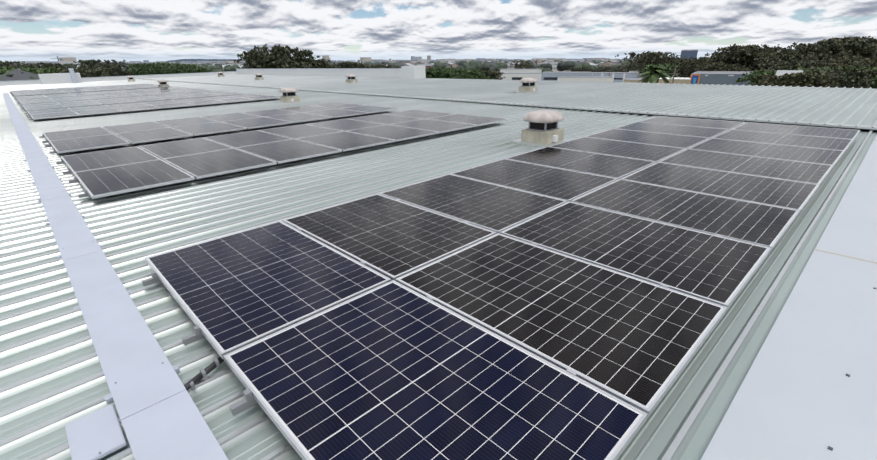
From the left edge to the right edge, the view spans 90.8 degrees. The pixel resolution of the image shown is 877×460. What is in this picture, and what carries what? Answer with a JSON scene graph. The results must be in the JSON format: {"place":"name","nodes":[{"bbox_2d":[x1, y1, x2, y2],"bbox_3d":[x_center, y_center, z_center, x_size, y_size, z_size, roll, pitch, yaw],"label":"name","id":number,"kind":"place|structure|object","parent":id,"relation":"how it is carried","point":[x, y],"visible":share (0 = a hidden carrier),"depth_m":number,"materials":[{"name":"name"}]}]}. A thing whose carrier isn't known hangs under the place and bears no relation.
{"place":"outdoors","nodes":[
{"label":"outdoors","id":0,"kind":"place"},
{"bbox_2d":[167,59,244,61],"bbox_3d":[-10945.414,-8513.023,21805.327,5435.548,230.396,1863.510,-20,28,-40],"label":"distant range","id":1,"kind":"structure","parent":0,"point":[191,60],"depth_m":21550.72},
{"bbox_2d":[0,79,876,459],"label":"roof","id":2,"kind":"structure","parent":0,"point":[52,381],"depth_m":3.88,"materials":[{"name":"grey metal"}]},
{"bbox_2d":[10,84,153,93],"bbox_3d":[-25.266,-10.170,31.128,8.258,0.141,3.469,-21,29,-40],"label":"solar array","id":3,"kind":"object","parent":2,"relation":"on","point":[57,89],"visible":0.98,"depth_m":30.59,"materials":[{"name":"glass"}]},
{"bbox_2d":[11,85,171,96],"bbox_3d":[-22.430,-9.145,28.372,8.258,0.141,3.467,-21,29,-40],"label":"solar array","id":4,"kind":"object","parent":2,"relation":"on","point":[79,91],"visible":0.9,"depth_m":27.67,"materials":[{"name":"glass"}]},
{"bbox_2d":[65,404,126,459],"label":"cover plate","id":5,"kind":"object","parent":2,"relation":"on","point":[97,435],"visible":1,"depth_m":1.91,"materials":[{"name":"grey metal"}]},
{"bbox_2d":[14,87,193,100],"bbox_3d":[-19.123,-7.949,25.159,8.258,0.141,3.469,-21,29,-40],"label":"solar array","id":6,"kind":"object","parent":2,"relation":"on","point":[16,98],"visible":0.96,"depth_m":24.50,"materials":[{"name":"glass"}]},
{"bbox_2d":[2,93,227,459],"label":"flashing","id":7,"kind":"object","parent":2,"relation":"on","point":[161,416],"visible":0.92,"depth_m":2.46,"materials":[{"name":"grey metal"}]},
{"bbox_2d":[16,89,216,104],"bbox_3d":[-16.288,-6.924,22.404,8.258,0.141,3.469,-21,29,-40],"label":"solar array","id":8,"kind":"object","parent":2,"relation":"on","point":[76,98],"visible":1,"depth_m":21.71,"materials":[{"name":"glass"}]},
{"bbox_2d":[127,76,134,81],"bbox_3d":[-30.785,-15.136,43.314,0.791,0.589,0.791,-19,28,-37],"label":"roof fan","id":9,"kind":"object","parent":2,"relation":"on","point":[130,79],"visible":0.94,"depth_m":43.12},
{"bbox_2d":[19,91,245,111],"bbox_3d":[-13.452,-5.899,19.649,8.258,0.141,3.465,-21,29,-40],"label":"solar array","id":10,"kind":"object","parent":2,"relation":"on","point":[56,105],"visible":1,"depth_m":18.89,"materials":[{"name":"glass"}]},
{"bbox_2d":[24,94,279,120],"bbox_3d":[-10.617,-4.874,16.895,8.258,0.141,3.470,-21,29,-40],"label":"solar array","id":11,"kind":"object","parent":2,"relation":"on","point":[84,111],"visible":1,"depth_m":16.06,"materials":[{"name":"glass"}]},
{"bbox_2d":[157,79,168,85],"bbox_3d":[-19.226,-10.205,30.212,0.791,0.589,0.791,-20,28,-38],"label":"roof fan","id":12,"kind":"object","parent":2,"relation":"on","point":[162,82],"visible":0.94,"depth_m":30.04},
{"bbox_2d":[184,357,223,390],"bbox_3d":[-1.167,0.693,2.376,0.099,0.074,0.547,11,24,26],"label":"conduit","id":13,"kind":"object","parent":2,"relation":"on","point":[202,374],"visible":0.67,"depth_m":2.25,"materials":[{"name":"grey"}]},
{"bbox_2d":[39,102,399,153],"bbox_3d":[-5.246,-2.917,11.636,8.258,0.141,3.467,-21,29,-40],"label":"solar array","id":14,"kind":"object","parent":2,"relation":"on","point":[66,141],"visible":0.98,"depth_m":10.60,"materials":[{"name":"glass"}]},
{"bbox_2d":[56,110,509,198],"bbox_3d":[-2.412,-1.892,8.882,8.258,0.141,3.469,-21,29,-40],"label":"solar array","id":15,"kind":"object","parent":2,"relation":"on","point":[104,174],"visible":1,"depth_m":7.60,"materials":[{"name":"glass"}]},
{"bbox_2d":[279,87,303,102],"bbox_3d":[-5.939,-5.370,17.223,0.791,0.589,0.791,-20,28,-38],"label":"roof fan","id":16,"kind":"object","parent":2,"relation":"on","point":[289,95],"visible":0.98,"depth_m":17.04},
{"bbox_2d":[142,116,859,459],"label":"solar array","id":17,"kind":"object","parent":2,"relation":"on","point":[573,299],"visible":1,"depth_m":2.85,"materials":[{"name":"glass"}]},
{"bbox_2d":[145,79,876,129],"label":"step flashing","id":18,"kind":"object","parent":2,"relation":"on","point":[738,118],"visible":0.9,"depth_m":11.34,"materials":[{"name":"grey metal"}]},
{"bbox_2d":[513,110,570,146],"bbox_3d":[1.948,-1.918,8.064,0.791,0.589,0.791,-20,28,-38],"label":"roof fan","id":19,"kind":"object","parent":2,"relation":"on","point":[543,129],"visible":1,"depth_m":7.88,"materials":[{"name":"faded pink painted metal"},{"name":"dark metal"},{"name":"beige concrete"}]},
{"bbox_2d":[701,135,876,459],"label":"apron flashing","id":20,"kind":"object","parent":2,"relation":"on","point":[807,390],"visible":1,"depth_m":2.23,"materials":[{"name":"grey metal"}]},
{"bbox_2d":[0,0,876,61],"label":"sky","id":21,"kind":"structure","parent":0,"point":[30,30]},
{"bbox_2d":[499,69,541,80],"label":"building","id":22,"kind":"structure","parent":0,"point":[514,74],"depth_m":159.38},
{"bbox_2d":[557,76,612,81],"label":"building","id":23,"kind":"structure","parent":0,"point":[588,78],"depth_m":124.37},
{"bbox_2d":[680,49,697,58],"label":"building","id":24,"kind":"structure","parent":0,"point":[687,54],"depth_m":1224.53,"materials":[{"name":"grey glass"}]},
{"label":"ground","id":25,"kind":"structure","parent":0,"visible":0},
{"bbox_2d":[1,66,25,71],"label":"tree","id":26,"kind":"object","parent":25,"relation":"on","point":[3,68],"depth_m":73.46,"materials":[{"name":"green plant"}]},
{"bbox_2d":[0,61,36,68],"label":"tree","id":27,"kind":"object","parent":25,"relation":"on","point":[7,63],"visible":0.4,"depth_m":136.09,"materials":[{"name":"green plant"}]},
{"bbox_2d":[0,71,36,78],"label":"tree","id":28,"kind":"object","parent":25,"relation":"on","point":[7,74],"visible":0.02,"depth_m":60.72,"materials":[{"name":"green plant"}]},
{"bbox_2d":[0,69,38,80],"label":"dark building","id":29,"kind":"structure","parent":25,"relation":"on","point":[19,74],"depth_m":61.48,"materials":[{"name":"grey metal"}]},
{"bbox_2d":[0,68,49,72],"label":"tree","id":30,"kind":"object","parent":25,"relation":"on","point":[32,70],"depth_m":70.78,"materials":[{"name":"green plant"}]},
{"bbox_2d":[4,69,69,73],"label":"tree","id":31,"kind":"object","parent":25,"relation":"on","point":[44,72],"visible":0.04,"depth_m":68.43,"materials":[{"name":"green plant"}]},
{"bbox_2d":[26,66,60,72],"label":"tree","id":32,"kind":"object","parent":25,"relation":"on","point":[51,68],"visible":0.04,"depth_m":86.00,"materials":[{"name":"green plant"}]},
{"bbox_2d":[22,62,69,69],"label":"tree","id":33,"kind":"object","parent":25,"relation":"on","point":[49,65],"visible":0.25,"depth_m":148.60,"materials":[{"name":"green plant"}]},
{"bbox_2d":[60,63,79,69],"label":"tree","id":34,"kind":"object","parent":25,"relation":"on","point":[67,64],"visible":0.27,"depth_m":199.22,"materials":[{"name":"green plant"}]},
{"bbox_2d":[56,69,107,77],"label":"tree","id":35,"kind":"object","parent":25,"relation":"on","point":[83,73],"visible":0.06,"depth_m":84.01,"materials":[{"name":"green plant"}]},
{"bbox_2d":[67,63,100,69],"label":"tree","id":36,"kind":"object","parent":25,"relation":"on","point":[75,66],"visible":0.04,"depth_m":169.18,"materials":[{"name":"green plant"}]},
{"bbox_2d":[77,67,121,77],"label":"tree","id":37,"kind":"object","parent":25,"relation":"on","point":[98,72],"visible":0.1,"depth_m":88.58,"materials":[{"name":"green plant"}]},
{"bbox_2d":[72,59,130,75],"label":"tree","id":38,"kind":"object","parent":25,"relation":"on","point":[91,63],"visible":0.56,"depth_m":153.88,"materials":[{"name":"green plant"}]},
{"bbox_2d":[124,63,170,75],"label":"tree","id":39,"kind":"object","parent":25,"relation":"on","point":[142,69],"visible":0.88,"depth_m":155.84,"materials":[{"name":"green plant"}]},
{"bbox_2d":[152,62,184,74],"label":"tree","id":40,"kind":"object","parent":25,"relation":"on","point":[159,63],"visible":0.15,"depth_m":163.64,"materials":[{"name":"green plant"}]},
{"bbox_2d":[157,63,206,73],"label":"tree","id":41,"kind":"object","parent":25,"relation":"on","point":[176,68],"visible":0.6,"depth_m":161.30,"materials":[{"name":"green plant"}]},
{"bbox_2d":[189,67,214,72],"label":"tree","id":42,"kind":"object","parent":25,"relation":"on","point":[199,70],"visible":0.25,"depth_m":156.07,"materials":[{"name":"green plant"}]},
{"bbox_2d":[234,51,283,68],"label":"tree","id":43,"kind":"object","parent":25,"relation":"on","point":[257,65],"visible":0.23,"depth_m":108.58,"materials":[{"name":"green plant"}]},
{"bbox_2d":[240,44,315,68],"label":"tree","id":44,"kind":"object","parent":25,"relation":"on","point":[284,53],"visible":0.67,"depth_m":107.55,"materials":[{"name":"green plant"}]},
{"bbox_2d":[281,49,334,67],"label":"tree","id":45,"kind":"object","parent":25,"relation":"on","point":[307,53],"visible":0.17,"depth_m":114.80,"materials":[{"name":"green plant"}]},
{"bbox_2d":[21,60,623,71],"bbox_3d":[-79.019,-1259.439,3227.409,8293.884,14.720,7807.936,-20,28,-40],"label":"suburb houses","id":46,"kind":"structure","parent":25,"relation":"on","point":[430,65],"depth_m":449.68,"materials":[{"name":"tile"}]},
{"bbox_2d":[305,59,340,67],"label":"tree","id":47,"kind":"object","parent":25,"relation":"on","point":[321,62],"visible":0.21,"depth_m":119.12,"materials":[{"name":"green plant"}]},
{"bbox_2d":[14,59,680,75],"bbox_3d":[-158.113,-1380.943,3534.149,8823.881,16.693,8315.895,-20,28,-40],"label":"suburb tree canopy","id":48,"kind":"object","parent":25,"relation":"on","point":[500,65],"visible":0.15,"depth_m":295.48,"materials":[{"name":"green plant"}]},
{"bbox_2d":[332,61,368,67],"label":"tree","id":49,"kind":"object","parent":25,"relation":"on","point":[351,64],"visible":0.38,"depth_m":136.67,"materials":[{"name":"green plant"}]},
{"bbox_2d":[14,55,709,64],"bbox_3d":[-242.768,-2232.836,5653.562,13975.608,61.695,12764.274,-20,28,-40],"label":"distant city","id":50,"kind":"object","parent":25,"relation":"on","point":[68,60],"visible":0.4,"depth_m":1868.84},
{"bbox_2d":[369,64,393,67],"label":"tree","id":51,"kind":"object","parent":25,"relation":"on","point":[380,66],"visible":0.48,"depth_m":241.05,"materials":[{"name":"green plant"}]},
{"bbox_2d":[425,67,443,77],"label":"tree","id":52,"kind":"object","parent":25,"relation":"on","point":[428,75],"visible":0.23,"depth_m":139.46,"materials":[{"name":"green plant"}]},
{"bbox_2d":[426,67,461,78],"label":"tree","id":53,"kind":"object","parent":25,"relation":"on","point":[437,73],"visible":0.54,"depth_m":137.48,"materials":[{"name":"green plant"}]},
{"bbox_2d":[431,68,480,78],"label":"tree","id":54,"kind":"object","parent":25,"relation":"on","point":[451,73],"visible":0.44,"depth_m":135.98,"materials":[{"name":"green plant"}]},
{"bbox_2d":[453,70,495,79],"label":"tree","id":55,"kind":"object","parent":25,"relation":"on","point":[477,75],"visible":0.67,"depth_m":135.15,"materials":[{"name":"green plant"}]},
{"bbox_2d":[481,70,504,79],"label":"tree","id":56,"kind":"object","parent":25,"relation":"on","point":[494,74],"visible":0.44,"depth_m":147.99,"materials":[{"name":"green plant"}]},
{"bbox_2d":[505,60,536,68],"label":"tree","id":57,"kind":"object","parent":25,"relation":"on","point":[521,65],"visible":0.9,"depth_m":217.75,"materials":[{"name":"green plant"}]},
{"bbox_2d":[541,72,591,80],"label":"building","id":58,"kind":"structure","parent":25,"relation":"on","point":[549,76],"depth_m":160.91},
{"bbox_2d":[566,67,591,71],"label":"tree","id":59,"kind":"object","parent":25,"relation":"on","point":[578,69],"visible":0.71,"depth_m":231.67,"materials":[{"name":"green plant"}]},
{"bbox_2d":[590,66,617,71],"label":"tree","id":60,"kind":"object","parent":25,"relation":"on","point":[605,69],"visible":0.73,"depth_m":237.13,"materials":[{"name":"green plant"}]},
{"bbox_2d":[347,93,876,131],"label":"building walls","id":61,"kind":"structure","parent":25,"relation":"on","point":[715,119],"depth_m":10.44,"materials":[{"name":"white metal"}]},
{"bbox_2d":[0,66,425,85],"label":"parapet","id":62,"kind":"structure","parent":61,"relation":"on","point":[409,72],"depth_m":43.31,"materials":[{"name":"white paint"}]},
{"bbox_2d":[145,74,876,125],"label":"roof","id":63,"kind":"structure","parent":61,"relation":"on","point":[845,105],"depth_m":15.87,"materials":[{"name":"grey metal"}]},
{"bbox_2d":[217,72,224,76],"bbox_3d":[-24.122,-17.226,47.911,0.791,0.589,0.791,-20,28,-38],"label":"roof fan","id":64,"kind":"object","parent":63,"relation":"on","point":[220,74],"visible":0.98,"depth_m":47.74},
{"bbox_2d":[254,73,263,79],"bbox_3d":[-15.417,-13.166,37.181,0.791,0.589,0.791,19,29,41],"label":"roof fan","id":65,"kind":"object","parent":63,"relation":"on","point":[258,76],"visible":0.96,"depth_m":36.98},
{"bbox_2d":[346,74,359,82],"bbox_3d":[-5.752,-9.995,28.592,0.791,0.589,0.791,19,29,41],"label":"roof fan","id":66,"kind":"object","parent":63,"relation":"on","point":[351,78],"visible":0.96,"depth_m":28.41},
{"bbox_2d":[516,78,541,92],"bbox_3d":[3.772,-6.069,18.137,0.791,0.589,0.791,-21,29,-39],"label":"roof fan","id":67,"kind":"object","parent":63,"relation":"on","point":[528,85],"visible":0.98,"depth_m":17.95},
{"bbox_2d":[592,72,636,82],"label":"building","id":68,"kind":"structure","parent":25,"relation":"on","point":[619,76],"depth_m":175.77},
{"bbox_2d":[614,65,635,71],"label":"tree","id":69,"kind":"object","parent":25,"relation":"on","point":[620,70],"visible":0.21,"depth_m":216.64,"materials":[{"name":"green plant"}]},
{"bbox_2d":[615,63,641,71],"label":"tree","id":70,"kind":"object","parent":25,"relation":"on","point":[629,69],"visible":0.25,"depth_m":191.76,"materials":[{"name":"green plant"}]},
{"bbox_2d":[629,71,641,77],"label":"building","id":71,"kind":"structure","parent":25,"relation":"on","point":[638,73],"depth_m":181.44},
{"bbox_2d":[623,78,648,82],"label":"tan building","id":72,"kind":"structure","parent":25,"relation":"on","point":[631,80],"depth_m":98.07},
{"bbox_2d":[615,51,685,72],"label":"tree","id":73,"kind":"object","parent":25,"relation":"on","point":[653,57],"visible":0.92,"depth_m":143.41,"materials":[{"name":"green plant"}]},
{"bbox_2d":[638,65,675,83],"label":"palm tree","id":74,"kind":"object","parent":25,"relation":"on","point":[653,76],"visible":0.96,"depth_m":77.66,"materials":[{"name":"green plant"}]},
{"bbox_2d":[639,63,680,82],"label":"tree","id":75,"kind":"object","parent":25,"relation":"on","point":[666,70],"visible":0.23,"depth_m":125.08,"materials":[{"name":"green plant"}]},
{"bbox_2d":[658,77,690,83],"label":"tan building","id":76,"kind":"structure","parent":25,"relation":"on","point":[680,80],"depth_m":101.08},
{"bbox_2d":[664,57,696,76],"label":"tree","id":77,"kind":"object","parent":25,"relation":"on","point":[683,66],"visible":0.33,"depth_m":147.82,"materials":[{"name":"green plant"}]},
{"bbox_2d":[673,58,697,76],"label":"tree","id":78,"kind":"object","parent":25,"relation":"on","point":[685,69],"visible":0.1,"depth_m":164.46,"materials":[{"name":"green plant"}]},
{"bbox_2d":[677,64,699,77],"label":"tree","id":79,"kind":"object","parent":25,"relation":"on","point":[689,73],"visible":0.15,"depth_m":157.57,"materials":[{"name":"green plant"}]},
{"bbox_2d":[681,56,718,72],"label":"tree","id":80,"kind":"object","parent":25,"relation":"on","point":[705,58],"visible":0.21,"depth_m":152.73,"materials":[{"name":"green plant"}]},
{"bbox_2d":[700,53,742,69],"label":"tree","id":81,"kind":"object","parent":25,"relation":"on","point":[712,55],"visible":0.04,"depth_m":145.84,"materials":[{"name":"green plant"}]},
{"bbox_2d":[690,71,752,85],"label":"supermarket building","id":82,"kind":"structure","parent":25,"relation":"on","point":[715,77],"depth_m":107.21,"materials":[{"name":"grey metal"}]},
{"bbox_2d":[693,62,750,70],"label":"tree","id":83,"kind":"object","parent":25,"relation":"on","point":[716,66],"visible":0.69,"depth_m":129.84,"materials":[{"name":"green plant"}]},
{"bbox_2d":[694,43,784,70],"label":"tree","id":84,"kind":"object","parent":25,"relation":"on","point":[738,52],"visible":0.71,"depth_m":132.60,"materials":[{"name":"green plant"}]},
{"bbox_2d":[739,57,770,70],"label":"tree","id":85,"kind":"object","parent":25,"relation":"on","point":[748,62],"visible":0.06,"depth_m":134.12,"materials":[{"name":"green plant"}]},
{"bbox_2d":[725,46,785,69],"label":"tree","id":86,"kind":"object","parent":25,"relation":"on","point":[744,60],"visible":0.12,"depth_m":135.14,"materials":[{"name":"green plant"}]},
{"bbox_2d":[750,66,777,70],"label":"tree","id":87,"kind":"object","parent":25,"relation":"on","point":[757,68],"visible":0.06,"depth_m":131.91,"materials":[{"name":"green plant"}]},
{"bbox_2d":[735,69,811,85],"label":"tree","id":88,"kind":"object","parent":25,"relation":"on","point":[752,78],"visible":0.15,"depth_m":89.64,"materials":[{"name":"green plant"}]},
{"bbox_2d":[752,74,797,86],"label":"tree","id":89,"kind":"object","parent":25,"relation":"on","point":[765,81],"visible":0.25,"depth_m":74.78,"materials":[{"name":"green plant"}]},
{"bbox_2d":[758,50,800,70],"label":"tree","id":90,"kind":"object","parent":25,"relation":"on","point":[786,58],"visible":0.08,"depth_m":121.61,"materials":[{"name":"green plant"}]},
{"bbox_2d":[775,48,798,51],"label":"tree","id":91,"kind":"object","parent":25,"relation":"on","point":[791,49],"visible":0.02,"depth_m":131.84,"materials":[{"name":"green plant"}]},
{"bbox_2d":[753,43,821,70],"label":"tree","id":92,"kind":"object","parent":25,"relation":"on","point":[764,61],"visible":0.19,"depth_m":119.31,"materials":[{"name":"green plant"}]},
{"bbox_2d":[776,70,802,75],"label":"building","id":93,"kind":"structure","parent":25,"relation":"on","point":[781,72],"depth_m":82.79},
{"bbox_2d":[772,71,843,87],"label":"tree","id":94,"kind":"object","parent":25,"relation":"on","point":[808,79],"visible":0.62,"depth_m":72.41,"materials":[{"name":"green plant"}]},
{"bbox_2d":[794,64,821,68],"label":"tree","id":95,"kind":"object","parent":25,"relation":"on","point":[809,66],"visible":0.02,"depth_m":93.51,"materials":[{"name":"green plant"}]},
{"bbox_2d":[782,67,835,73],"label":"tree","id":96,"kind":"object","parent":25,"relation":"on","point":[811,69],"visible":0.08,"depth_m":87.95,"materials":[{"name":"green plant"}]},
{"bbox_2d":[770,59,861,70],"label":"tree","id":97,"kind":"object","parent":25,"relation":"on","point":[794,64],"visible":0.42,"depth_m":98.93,"materials":[{"name":"green plant"}]},
{"bbox_2d":[765,36,876,69],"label":"tree","id":98,"kind":"object","parent":25,"relation":"on","point":[814,55],"visible":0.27,"depth_m":104.87,"materials":[{"name":"green plant"}]},
{"bbox_2d":[787,56,876,77],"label":"tree","id":99,"kind":"object","parent":25,"relation":"on","point":[845,60],"visible":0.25,"depth_m":90.10,"materials":[{"name":"green plant"}]},
{"bbox_2d":[798,40,876,65],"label":"tree","id":100,"kind":"object","parent":25,"relation":"on","point":[853,44],"visible":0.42,"depth_m":100.89,"materials":[{"name":"green plant"}]},
{"bbox_2d":[805,68,876,87],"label":"tree","id":101,"kind":"object","parent":25,"relation":"on","point":[851,78],"visible":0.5,"depth_m":76.70,"materials":[{"name":"green plant"}]},
{"bbox_2d":[819,45,876,67],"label":"tree","id":102,"kind":"object","parent":25,"relation":"on","point":[865,62],"visible":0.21,"depth_m":99.81,"materials":[{"name":"green plant"}]},
{"bbox_2d":[823,66,876,88],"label":"tree","id":103,"kind":"object","parent":25,"relation":"on","point":[865,67],"visible":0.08,"depth_m":83.35,"materials":[{"name":"green plant"}]},
{"bbox_2d":[826,67,876,88],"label":"tree","id":104,"kind":"object","parent":25,"relation":"on","point":[875,72],"visible":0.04,"depth_m":82.33,"materials":[{"name":"green plant"}]}
]}

